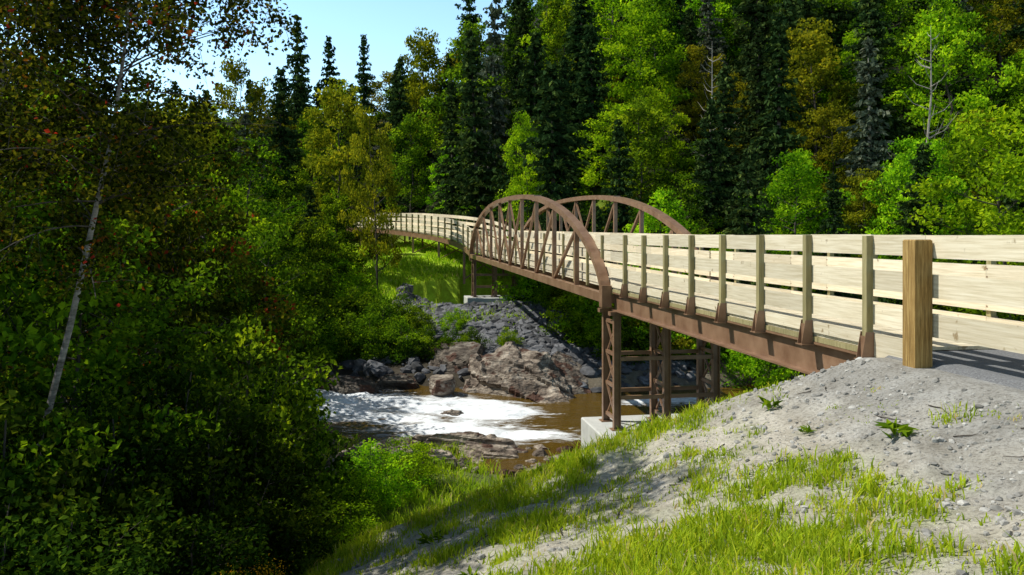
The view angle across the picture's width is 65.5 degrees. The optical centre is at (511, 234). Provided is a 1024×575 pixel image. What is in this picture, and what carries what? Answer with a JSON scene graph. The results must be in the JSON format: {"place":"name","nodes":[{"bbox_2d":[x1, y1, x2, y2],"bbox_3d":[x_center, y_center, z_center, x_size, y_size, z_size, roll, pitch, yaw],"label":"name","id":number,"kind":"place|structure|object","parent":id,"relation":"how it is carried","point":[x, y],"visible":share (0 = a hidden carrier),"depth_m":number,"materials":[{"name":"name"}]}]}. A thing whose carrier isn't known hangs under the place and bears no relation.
{"place":"outdoors","nodes":[
{"label":"outdoors","id":0,"kind":"place"},
{"bbox_2d":[0,0,536,118],"label":"sky","id":1,"kind":"structure","parent":0,"point":[387,24],"materials":[{"name":"blue"}]},
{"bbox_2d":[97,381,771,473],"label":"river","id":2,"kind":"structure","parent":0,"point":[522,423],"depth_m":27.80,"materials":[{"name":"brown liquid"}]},
{"bbox_2d":[429,374,454,396],"bbox_3d":[-2.741,5.934,31.194,1.049,0.835,1.011,0,0,0],"label":"boulder","id":3,"kind":"object","parent":2,"relation":"in","point":[440,385],"visible":1,"depth_m":30.82,"materials":[{"name":"brown stone"}]},
{"bbox_2d":[7,0,1023,574],"bbox_3d":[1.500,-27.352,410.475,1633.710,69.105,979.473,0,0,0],"label":"ground","id":4,"kind":"structure","parent":0,"point":[803,414],"depth_m":7.54,"materials":[{"name":"soil"}]},
{"bbox_2d":[0,238,69,466],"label":"alder tree","id":5,"kind":"object","parent":4,"relation":"on","point":[27,281],"visible":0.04,"depth_m":11.94,"materials":[{"name":"green plant"}]},
{"bbox_2d":[2,39,132,368],"bbox_3d":[-16.299,0.279,23.838,9.213,12.582,8.626,2,-3,-38],"label":"alder tree","id":6,"kind":"object","parent":4,"relation":"on","point":[48,112],"depth_m":24.00,"materials":[{"name":"green plant"}]},
{"bbox_2d":[0,515,145,574],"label":"alder shrub","id":7,"kind":"object","parent":4,"relation":"on","point":[55,560],"visible":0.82,"depth_m":6.27,"materials":[{"name":"green plant"}]},
{"bbox_2d":[0,463,148,574],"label":"alder shrub","id":8,"kind":"object","parent":4,"relation":"on","point":[9,500],"visible":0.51,"depth_m":6.85,"materials":[{"name":"green plant"}]},
{"bbox_2d":[0,60,174,489],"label":"alder tree","id":9,"kind":"object","parent":4,"relation":"on","point":[9,335],"visible":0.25,"depth_m":12.73,"materials":[{"name":"green plant"}]},
{"bbox_2d":[0,0,183,275],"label":"birch tree","id":10,"kind":"object","parent":4,"relation":"on","point":[8,34],"visible":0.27,"depth_m":9.64,"materials":[{"name":"green plant"}]},
{"bbox_2d":[0,494,184,574],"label":"alder shrub","id":11,"kind":"object","parent":4,"relation":"on","point":[121,529],"visible":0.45,"depth_m":7.08,"materials":[{"name":"green plant"}]},
{"bbox_2d":[6,49,178,360],"bbox_3d":[-15.485,0.283,27.357,8.741,12.862,9.336,1,1,-22],"label":"alder tree","id":12,"kind":"object","parent":4,"relation":"on","point":[99,139],"depth_m":26.89,"materials":[{"name":"green plant"}]},
{"bbox_2d":[0,412,187,572],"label":"alder shrub","id":13,"kind":"object","parent":4,"relation":"on","point":[49,458],"visible":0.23,"depth_m":8.41,"materials":[{"name":"green plant"}]},
{"bbox_2d":[0,390,208,574],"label":"alder shrub","id":14,"kind":"object","parent":4,"relation":"on","point":[118,510],"visible":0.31,"depth_m":8.19,"materials":[{"name":"green plant"}]},
{"bbox_2d":[0,47,219,459],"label":"alder tree","id":15,"kind":"object","parent":4,"relation":"on","point":[194,315],"visible":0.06,"depth_m":17.54,"materials":[{"name":"green plant"}]},
{"bbox_2d":[0,382,241,570],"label":"alder shrub","id":16,"kind":"object","parent":4,"relation":"on","point":[141,437],"visible":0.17,"depth_m":9.52,"materials":[{"name":"green plant"}]},
{"bbox_2d":[107,571,141,574],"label":"alder shrub","id":17,"kind":"object","parent":4,"relation":"on","point":[113,573],"visible":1,"depth_m":5.77,"materials":[{"name":"green plant"}]},
{"bbox_2d":[87,543,167,574],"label":"alder shrub","id":18,"kind":"object","parent":4,"relation":"on","point":[120,564],"visible":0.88,"depth_m":6.55,"materials":[{"name":"green plant"}]},
{"bbox_2d":[0,59,257,440],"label":"alder tree","id":19,"kind":"object","parent":4,"relation":"on","point":[124,206],"visible":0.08,"depth_m":20.94,"materials":[{"name":"green plant"}]},
{"bbox_2d":[19,68,242,373],"bbox_3d":[-14.254,0.461,29.491,9.222,13.266,8.225,-2,2,-20],"label":"alder tree","id":20,"kind":"object","parent":4,"relation":"on","point":[198,160],"visible":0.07,"depth_m":29.67,"materials":[{"name":"green plant"}]},
{"bbox_2d":[0,188,265,489],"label":"alder tree","id":21,"kind":"object","parent":4,"relation":"on","point":[66,386],"visible":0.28,"depth_m":13.13,"materials":[{"name":"green plant"}]},
{"bbox_2d":[0,0,307,482],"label":"birch tree","id":22,"kind":"object","parent":4,"relation":"on","point":[76,44],"visible":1,"depth_m":8.57,"materials":[{"name":"green plant"}]},
{"bbox_2d":[54,465,275,574],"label":"alder shrub","id":23,"kind":"object","parent":4,"relation":"on","point":[166,490],"visible":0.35,"depth_m":8.18,"materials":[{"name":"green plant"}]},
{"bbox_2d":[71,403,271,555],"bbox_3d":[-4.633,4.005,10.419,3.703,3.586,3.992,0,0,-33],"label":"alder shrub","id":24,"kind":"object","parent":4,"relation":"on","point":[163,428],"visible":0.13,"depth_m":10.38,"materials":[{"name":"green plant"}]},
{"bbox_2d":[118,95,245,258],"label":"maple tree","id":25,"kind":"object","parent":4,"relation":"on","point":[209,146],"visible":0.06,"depth_m":40.29,"materials":[{"name":"green plant"}]},
{"bbox_2d":[54,129,313,425],"bbox_3d":[-9.540,1.851,21.605,7.530,9.461,6.716,-2,2,-5],"label":"alder tree","id":26,"kind":"object","parent":4,"relation":"on","point":[258,287],"visible":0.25,"depth_m":21.74,"materials":[{"name":"green plant"}]},
{"bbox_2d":[109,513,286,574],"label":"alder shrub","id":27,"kind":"object","parent":4,"relation":"on","point":[211,556],"visible":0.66,"depth_m":8.07,"materials":[{"name":"green plant"}]},
{"bbox_2d":[72,350,339,539],"bbox_3d":[-5.304,3.905,12.103,4.716,4.350,3.634,0,0,26],"label":"alder shrub","id":28,"kind":"object","parent":4,"relation":"on","point":[146,391],"visible":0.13,"depth_m":12.03,"materials":[{"name":"green plant"}]},
{"bbox_2d":[116,176,319,423],"bbox_3d":[-9.436,2.354,25.323,6.816,8.497,7.280,-2,1,13],"label":"alder tree","id":29,"kind":"object","parent":4,"relation":"on","point":[260,244],"visible":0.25,"depth_m":24.88,"materials":[{"name":"green plant"}]},
{"bbox_2d":[169,161,281,358],"bbox_3d":[-13.217,2.178,34.774,5.222,10.802,5.779,0,0,13],"label":"tree","id":30,"kind":"object","parent":4,"relation":"on","point":[234,196],"visible":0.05,"depth_m":34.97,"materials":[{"name":"green plant"}]},
{"bbox_2d":[95,312,362,558],"bbox_3d":[-4.876,3.853,14.295,4.582,4.893,4.940,1,1,32],"label":"alder shrub","id":31,"kind":"object","parent":4,"relation":"on","point":[297,398],"visible":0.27,"depth_m":14.19,"materials":[{"name":"green plant"}]},
{"bbox_2d":[121,410,337,574],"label":"alder shrub","id":32,"kind":"object","parent":4,"relation":"on","point":[197,473],"visible":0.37,"depth_m":10.03,"materials":[{"name":"green plant"}]},
{"bbox_2d":[208,58,276,183],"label":"aspen tree","id":33,"kind":"object","parent":4,"relation":"on","point":[234,75],"visible":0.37,"depth_m":88.99,"materials":[{"name":"green plant"}]},
{"bbox_2d":[215,553,292,574],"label":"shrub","id":34,"kind":"object","parent":4,"relation":"on","point":[270,572],"visible":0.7,"depth_m":7.85,"materials":[{"name":"green plant"}]},
{"bbox_2d":[176,134,334,277],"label":"maple tree","id":35,"kind":"object","parent":4,"relation":"on","point":[272,193],"visible":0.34,"depth_m":44.37,"materials":[{"name":"green plant"}]},
{"bbox_2d":[180,218,341,390],"bbox_3d":[-9.736,3.492,31.661,6.742,8.344,7.201,-1,2,-38],"label":"alder tree","id":36,"kind":"object","parent":4,"relation":"on","point":[299,269],"visible":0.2,"depth_m":32.08,"materials":[{"name":"green plant"}]},
{"bbox_2d":[193,489,342,574],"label":"alder shrub","id":37,"kind":"object","parent":4,"relation":"on","point":[297,562],"visible":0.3,"depth_m":9.75,"materials":[{"name":"green plant"}]},
{"bbox_2d":[182,366,367,513],"bbox_3d":[-4.801,4.400,15.880,3.724,3.620,4.015,-2,0,-11],"label":"alder shrub","id":38,"kind":"object","parent":4,"relation":"on","point":[317,450],"visible":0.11,"depth_m":15.84,"materials":[{"name":"green plant"}]},
{"bbox_2d":[188,417,362,564],"bbox_3d":[-4.399,4.495,12.439,3.931,3.204,3.035,0,0,5],"label":"alder shrub","id":39,"kind":"object","parent":4,"relation":"on","point":[267,448],"visible":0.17,"depth_m":12.45,"materials":[{"name":"green plant"}]},
{"bbox_2d":[257,67,309,263],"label":"spruce tree","id":40,"kind":"object","parent":4,"relation":"on","point":[285,134],"visible":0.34,"depth_m":61.82,"materials":[{"name":"green plant"}]},
{"bbox_2d":[224,496,354,574],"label":"alder shrub","id":41,"kind":"object","parent":4,"relation":"on","point":[320,533],"visible":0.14,"depth_m":11.01,"materials":[{"name":"green plant"}]},
{"bbox_2d":[283,14,322,165],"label":"spruce tree","id":42,"kind":"object","parent":4,"relation":"on","point":[297,80],"visible":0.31,"depth_m":109.50,"materials":[{"name":"green plant"}]},
{"bbox_2d":[291,313,357,364],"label":"bush","id":43,"kind":"object","parent":4,"relation":"on","point":[323,339],"visible":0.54,"depth_m":35.16,"materials":[{"name":"green plant"}]},
{"bbox_2d":[318,35,348,178],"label":"spruce tree","id":44,"kind":"object","parent":4,"relation":"on","point":[329,55],"visible":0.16,"depth_m":111.09,"materials":[{"name":"green plant"}]},
{"bbox_2d":[299,465,385,529],"bbox_3d":[-3.289,5.194,15.421,2.497,1.391,1.813,2,2,43],"label":"alder shrub","id":45,"kind":"object","parent":4,"relation":"on","point":[352,484],"visible":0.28,"depth_m":15.45,"materials":[{"name":"green plant"}]},
{"bbox_2d":[303,498,381,561],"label":"alder shrub","id":46,"kind":"object","parent":4,"relation":"on","point":[349,525],"visible":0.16,"depth_m":13.02,"materials":[{"name":"green plant"}]},
{"bbox_2d":[272,362,418,393],"bbox_3d":[-7.259,6.039,32.553,6.730,1.551,3.244,0,0,14],"label":"river ledge rock","id":47,"kind":"object","parent":4,"relation":"on","point":[346,384],"visible":0.49,"depth_m":31.94,"materials":[{"name":"stone"}]},
{"bbox_2d":[298,76,393,239],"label":"maple tree","id":48,"kind":"object","parent":4,"relation":"on","point":[341,105],"visible":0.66,"depth_m":55.67,"materials":[{"name":"green plant"}]},
{"bbox_2d":[325,312,373,362],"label":"bush","id":49,"kind":"object","parent":4,"relation":"on","point":[344,349],"visible":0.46,"depth_m":36.13,"materials":[{"name":"green plant"}]},
{"bbox_2d":[322,287,385,332],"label":"bush","id":50,"kind":"object","parent":4,"relation":"on","point":[358,311],"visible":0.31,"depth_m":39.70,"materials":[{"name":"green plant"}]},
{"bbox_2d":[347,34,381,167],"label":"spruce tree","id":51,"kind":"object","parent":4,"relation":"on","point":[365,91],"visible":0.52,"depth_m":115.09,"materials":[{"name":"green plant"}]},
{"bbox_2d":[336,314,394,361],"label":"bush","id":52,"kind":"object","parent":4,"relation":"on","point":[355,342],"visible":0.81,"depth_m":35.60,"materials":[{"name":"green plant"}]},
{"bbox_2d":[336,106,405,291],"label":"aspen tree","id":53,"kind":"object","parent":4,"relation":"on","point":[364,122],"visible":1,"depth_m":49.51,"materials":[{"name":"green plant"}]},
{"bbox_2d":[315,437,435,514],"bbox_3d":[-2.914,5.237,17.038,2.946,1.831,2.138,-3,2,-43],"label":"alder shrub","id":54,"kind":"object","parent":4,"relation":"on","point":[382,486],"visible":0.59,"depth_m":16.79,"materials":[{"name":"green plant"}]},
{"bbox_2d":[354,299,413,347],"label":"bush","id":55,"kind":"object","parent":4,"relation":"on","point":[379,316],"visible":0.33,"depth_m":37.83,"materials":[{"name":"green plant"}]},
{"bbox_2d":[211,414,572,476],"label":"shore stones","id":56,"kind":"object","parent":4,"relation":"on","point":[540,450],"visible":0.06,"depth_m":22.22,"materials":[{"name":"grey stone"}]},
{"bbox_2d":[265,189,532,328],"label":"meadow grass","id":57,"kind":"structure","parent":4,"relation":"on","point":[387,270],"depth_m":55.65,"materials":[{"name":"green plant"}]},
{"bbox_2d":[372,56,426,209],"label":"spruce tree","id":58,"kind":"object","parent":4,"relation":"on","point":[397,105],"visible":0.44,"depth_m":91.45,"materials":[{"name":"green plant"}]},
{"bbox_2d":[374,319,425,364],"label":"bush","id":59,"kind":"object","parent":4,"relation":"on","point":[403,345],"visible":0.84,"depth_m":35.59,"materials":[{"name":"green plant"}]},
{"bbox_2d":[381,293,422,325],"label":"bush","id":60,"kind":"object","parent":4,"relation":"on","point":[402,308],"visible":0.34,"depth_m":41.89,"materials":[{"name":"green plant"}]},
{"bbox_2d":[297,433,520,531],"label":"bank grass","id":61,"kind":"structure","parent":4,"relation":"on","point":[423,498],"depth_m":18.82,"materials":[{"name":"green plant"}]},
{"bbox_2d":[363,435,455,501],"bbox_3d":[-2.520,5.399,18.407,1.897,1.500,2.613,2,2,21],"label":"alder shrub","id":62,"kind":"object","parent":4,"relation":"on","point":[413,470],"visible":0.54,"depth_m":18.43,"materials":[{"name":"green plant"}]},
{"bbox_2d":[395,306,438,336],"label":"bush","id":63,"kind":"object","parent":4,"relation":"on","point":[415,322],"visible":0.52,"depth_m":39.85,"materials":[{"name":"green plant"}]},
{"bbox_2d":[316,409,528,474],"bbox_3d":[-2.985,6.267,24.227,6.828,1.603,7.571,0,0,-23],"label":"shore rock","id":64,"kind":"object","parent":4,"relation":"on","point":[491,446],"visible":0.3,"depth_m":22.94,"materials":[{"name":"stone"}]},
{"bbox_2d":[401,324,451,361],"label":"bush","id":65,"kind":"object","parent":4,"relation":"on","point":[429,343],"visible":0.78,"depth_m":35.64,"materials":[{"name":"green plant"}]},
{"bbox_2d":[396,27,461,155],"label":"aspen tree","id":66,"kind":"object","parent":4,"relation":"on","point":[427,52],"visible":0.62,"depth_m":95.25,"materials":[{"name":"green plant"}]},
{"bbox_2d":[433,329,466,354],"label":"bush","id":67,"kind":"object","parent":4,"relation":"on","point":[448,340],"visible":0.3,"depth_m":35.87,"materials":[{"name":"green plant"}]},
{"bbox_2d":[252,350,695,392],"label":"shore stones","id":68,"kind":"object","parent":4,"relation":"on","point":[378,368],"visible":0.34,"depth_m":33.88,"materials":[{"name":"grey stone"}]},
{"bbox_2d":[457,326,492,347],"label":"bush","id":69,"kind":"object","parent":4,"relation":"on","point":[467,336],"visible":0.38,"depth_m":36.31,"materials":[{"name":"green plant"}]},
{"bbox_2d":[454,0,502,137],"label":"spruce tree","id":70,"kind":"object","parent":4,"relation":"on","point":[471,18],"visible":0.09,"depth_m":99.38,"materials":[{"name":"green plant"}]},
{"bbox_2d":[459,0,516,208],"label":"spruce tree","id":71,"kind":"object","parent":4,"relation":"on","point":[494,69],"visible":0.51,"depth_m":77.71,"materials":[{"name":"green plant"}]},
{"bbox_2d":[429,341,594,402],"bbox_3d":[-0.065,5.777,33.245,9.098,2.425,6.298,0,0,11],"label":"rock outcrop","id":72,"kind":"object","parent":4,"relation":"on","point":[510,369],"visible":0.64,"depth_m":31.96,"materials":[{"name":"grey stone"}]},
{"bbox_2d":[23,0,1023,337],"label":"distant forest","id":73,"kind":"object","parent":4,"relation":"on","point":[781,52],"visible":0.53,"depth_m":61.64,"materials":[{"name":"green plant"}]},
{"bbox_2d":[493,110,556,222],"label":"aspen tree","id":74,"kind":"object","parent":4,"relation":"on","point":[520,179],"visible":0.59,"depth_m":61.52,"materials":[{"name":"green plant"}]},
{"bbox_2d":[382,283,695,370],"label":"riprap","id":75,"kind":"object","parent":4,"relation":"on","point":[528,328],"visible":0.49,"depth_m":41.01,"materials":[{"name":"stone"}]},
{"bbox_2d":[439,307,468,330],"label":"bush","id":76,"kind":"object","parent":75,"relation":"on","point":[459,322],"visible":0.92,"depth_m":40.90,"materials":[{"name":"green plant"}]},
{"bbox_2d":[495,327,524,346],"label":"bush","id":77,"kind":"object","parent":75,"relation":"on","point":[505,338],"visible":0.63,"depth_m":36.83,"materials":[{"name":"green plant"}]},
{"bbox_2d":[531,282,562,309],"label":"bush","id":78,"kind":"object","parent":4,"relation":"on","point":[547,303],"visible":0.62,"depth_m":45.45,"materials":[{"name":"green plant"}]},
{"bbox_2d":[545,287,570,312],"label":"bush","id":79,"kind":"object","parent":4,"relation":"on","point":[556,293],"visible":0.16,"depth_m":44.58,"materials":[{"name":"green plant"}]},
{"bbox_2d":[560,316,600,344],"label":"bush","id":80,"kind":"object","parent":4,"relation":"on","point":[577,326],"visible":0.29,"depth_m":38.08,"materials":[{"name":"green plant"}]},
{"bbox_2d":[567,285,593,316],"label":"bush","id":81,"kind":"object","parent":4,"relation":"on","point":[568,315],"visible":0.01,"depth_m":42.44,"materials":[{"name":"green plant"}]},
{"bbox_2d":[576,312,623,352],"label":"bush","id":82,"kind":"object","parent":4,"relation":"on","point":[595,334],"visible":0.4,"depth_m":36.70,"materials":[{"name":"green plant"}]},
{"bbox_2d":[195,127,1023,365],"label":"forest understory","id":83,"kind":"object","parent":4,"relation":"on","point":[584,307],"visible":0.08,"depth_m":40.99,"materials":[{"name":"green plant"}]},
{"bbox_2d":[583,303,636,346],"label":"bush","id":84,"kind":"object","parent":4,"relation":"on","point":[597,325],"visible":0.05,"depth_m":37.72,"materials":[{"name":"green plant"}]},
{"bbox_2d":[601,67,623,110],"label":"aspen tree","id":85,"kind":"object","parent":4,"relation":"on","point":[614,81],"visible":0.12,"depth_m":79.68,"materials":[{"name":"green plant"}]},
{"bbox_2d":[573,103,652,187],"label":"maple tree","id":86,"kind":"object","parent":4,"relation":"on","point":[603,140],"visible":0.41,"depth_m":61.53,"materials":[{"name":"green plant"}]},
{"bbox_2d":[285,374,1023,574],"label":"grass","id":87,"kind":"structure","parent":4,"relation":"on","point":[826,553],"depth_m":6.21,"materials":[{"name":"green plant"}]},
{"bbox_2d":[631,16,682,97],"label":"aspen tree","id":88,"kind":"object","parent":4,"relation":"on","point":[652,58],"visible":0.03,"depth_m":84.16,"materials":[{"name":"green plant"}]},
{"bbox_2d":[621,316,695,355],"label":"bush","id":89,"kind":"object","parent":4,"relation":"on","point":[685,344],"visible":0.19,"depth_m":35.20,"materials":[{"name":"green plant"}]},
{"bbox_2d":[416,396,918,574],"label":"broadleaf weed","id":90,"kind":"object","parent":4,"relation":"on","point":[906,430],"visible":0.67,"depth_m":7.14,"materials":[{"name":"green plant"}]},
{"bbox_2d":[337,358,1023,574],"bbox_3d":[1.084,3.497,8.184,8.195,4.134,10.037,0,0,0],"label":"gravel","id":91,"kind":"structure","parent":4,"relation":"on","point":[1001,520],"depth_m":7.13,"materials":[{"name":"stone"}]},
{"bbox_2d":[346,195,1023,449],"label":"footbridge","id":92,"kind":"object","parent":4,"relation":"on","point":[807,331],"visible":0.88,"depth_m":14.40,"materials":[{"name":"beige wood"}]},
{"bbox_2d":[668,44,729,140],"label":"aspen tree","id":93,"kind":"object","parent":4,"relation":"on","point":[696,55],"visible":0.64,"depth_m":69.55,"materials":[{"name":"green plant"}]},
{"bbox_2d":[673,331,730,362],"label":"bush","id":94,"kind":"object","parent":4,"relation":"on","point":[694,344],"visible":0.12,"depth_m":35.19,"materials":[{"name":"green plant"}]},
{"bbox_2d":[681,47,739,155],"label":"dead tree","id":95,"kind":"object","parent":4,"relation":"on","point":[706,95],"visible":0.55,"depth_m":62.03,"materials":[{"name":"grey wood"}]},
{"bbox_2d":[709,345,751,358],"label":"bush","id":96,"kind":"object","parent":4,"relation":"on","point":[728,354],"visible":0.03,"depth_m":36.03,"materials":[{"name":"green plant"}]},
{"bbox_2d":[705,348,799,389],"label":"bush","id":97,"kind":"object","parent":4,"relation":"on","point":[741,361],"visible":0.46,"depth_m":33.31,"materials":[{"name":"green plant"}]},
{"bbox_2d":[748,373,782,390],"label":"bush","id":98,"kind":"object","parent":4,"relation":"on","point":[768,380],"visible":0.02,"depth_m":21.96,"materials":[{"name":"green plant"}]},
{"bbox_2d":[752,356,805,381],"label":"bush","id":99,"kind":"object","parent":4,"relation":"on","point":[771,367],"visible":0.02,"depth_m":34.11,"materials":[{"name":"green plant"}]},
{"bbox_2d":[763,148,823,255],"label":"aspen tree","id":100,"kind":"object","parent":4,"relation":"on","point":[812,201],"visible":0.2,"depth_m":49.76,"materials":[{"name":"green plant"}]},
{"bbox_2d":[797,37,840,116],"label":"maple tree","id":101,"kind":"object","parent":4,"relation":"on","point":[825,98],"visible":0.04,"depth_m":71.17,"materials":[{"name":"green plant"}]},
{"bbox_2d":[859,135,966,262],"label":"maple tree","id":102,"kind":"object","parent":4,"relation":"on","point":[902,171],"visible":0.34,"depth_m":45.99,"materials":[{"name":"green plant"}]},
{"bbox_2d":[888,33,953,155],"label":"dead tree","id":103,"kind":"object","parent":4,"relation":"on","point":[929,109],"visible":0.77,"depth_m":55.51,"materials":[{"name":"grey wood"}]},
{"bbox_2d":[906,105,1023,320],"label":"maple tree","id":104,"kind":"object","parent":4,"relation":"on","point":[1009,167],"visible":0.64,"depth_m":35.78,"materials":[{"name":"green plant"}]},
{"bbox_2d":[418,387,1023,559],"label":"rocks","id":105,"kind":"object","parent":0,"point":[773,464],"visible":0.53,"depth_m":7.47,"materials":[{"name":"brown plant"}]},
{"bbox_2d":[885,350,1023,389],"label":"gravel path","id":106,"kind":"structure","parent":0,"point":[1003,367],"depth_m":8.59,"materials":[{"name":"grey gravel"}]}
]}

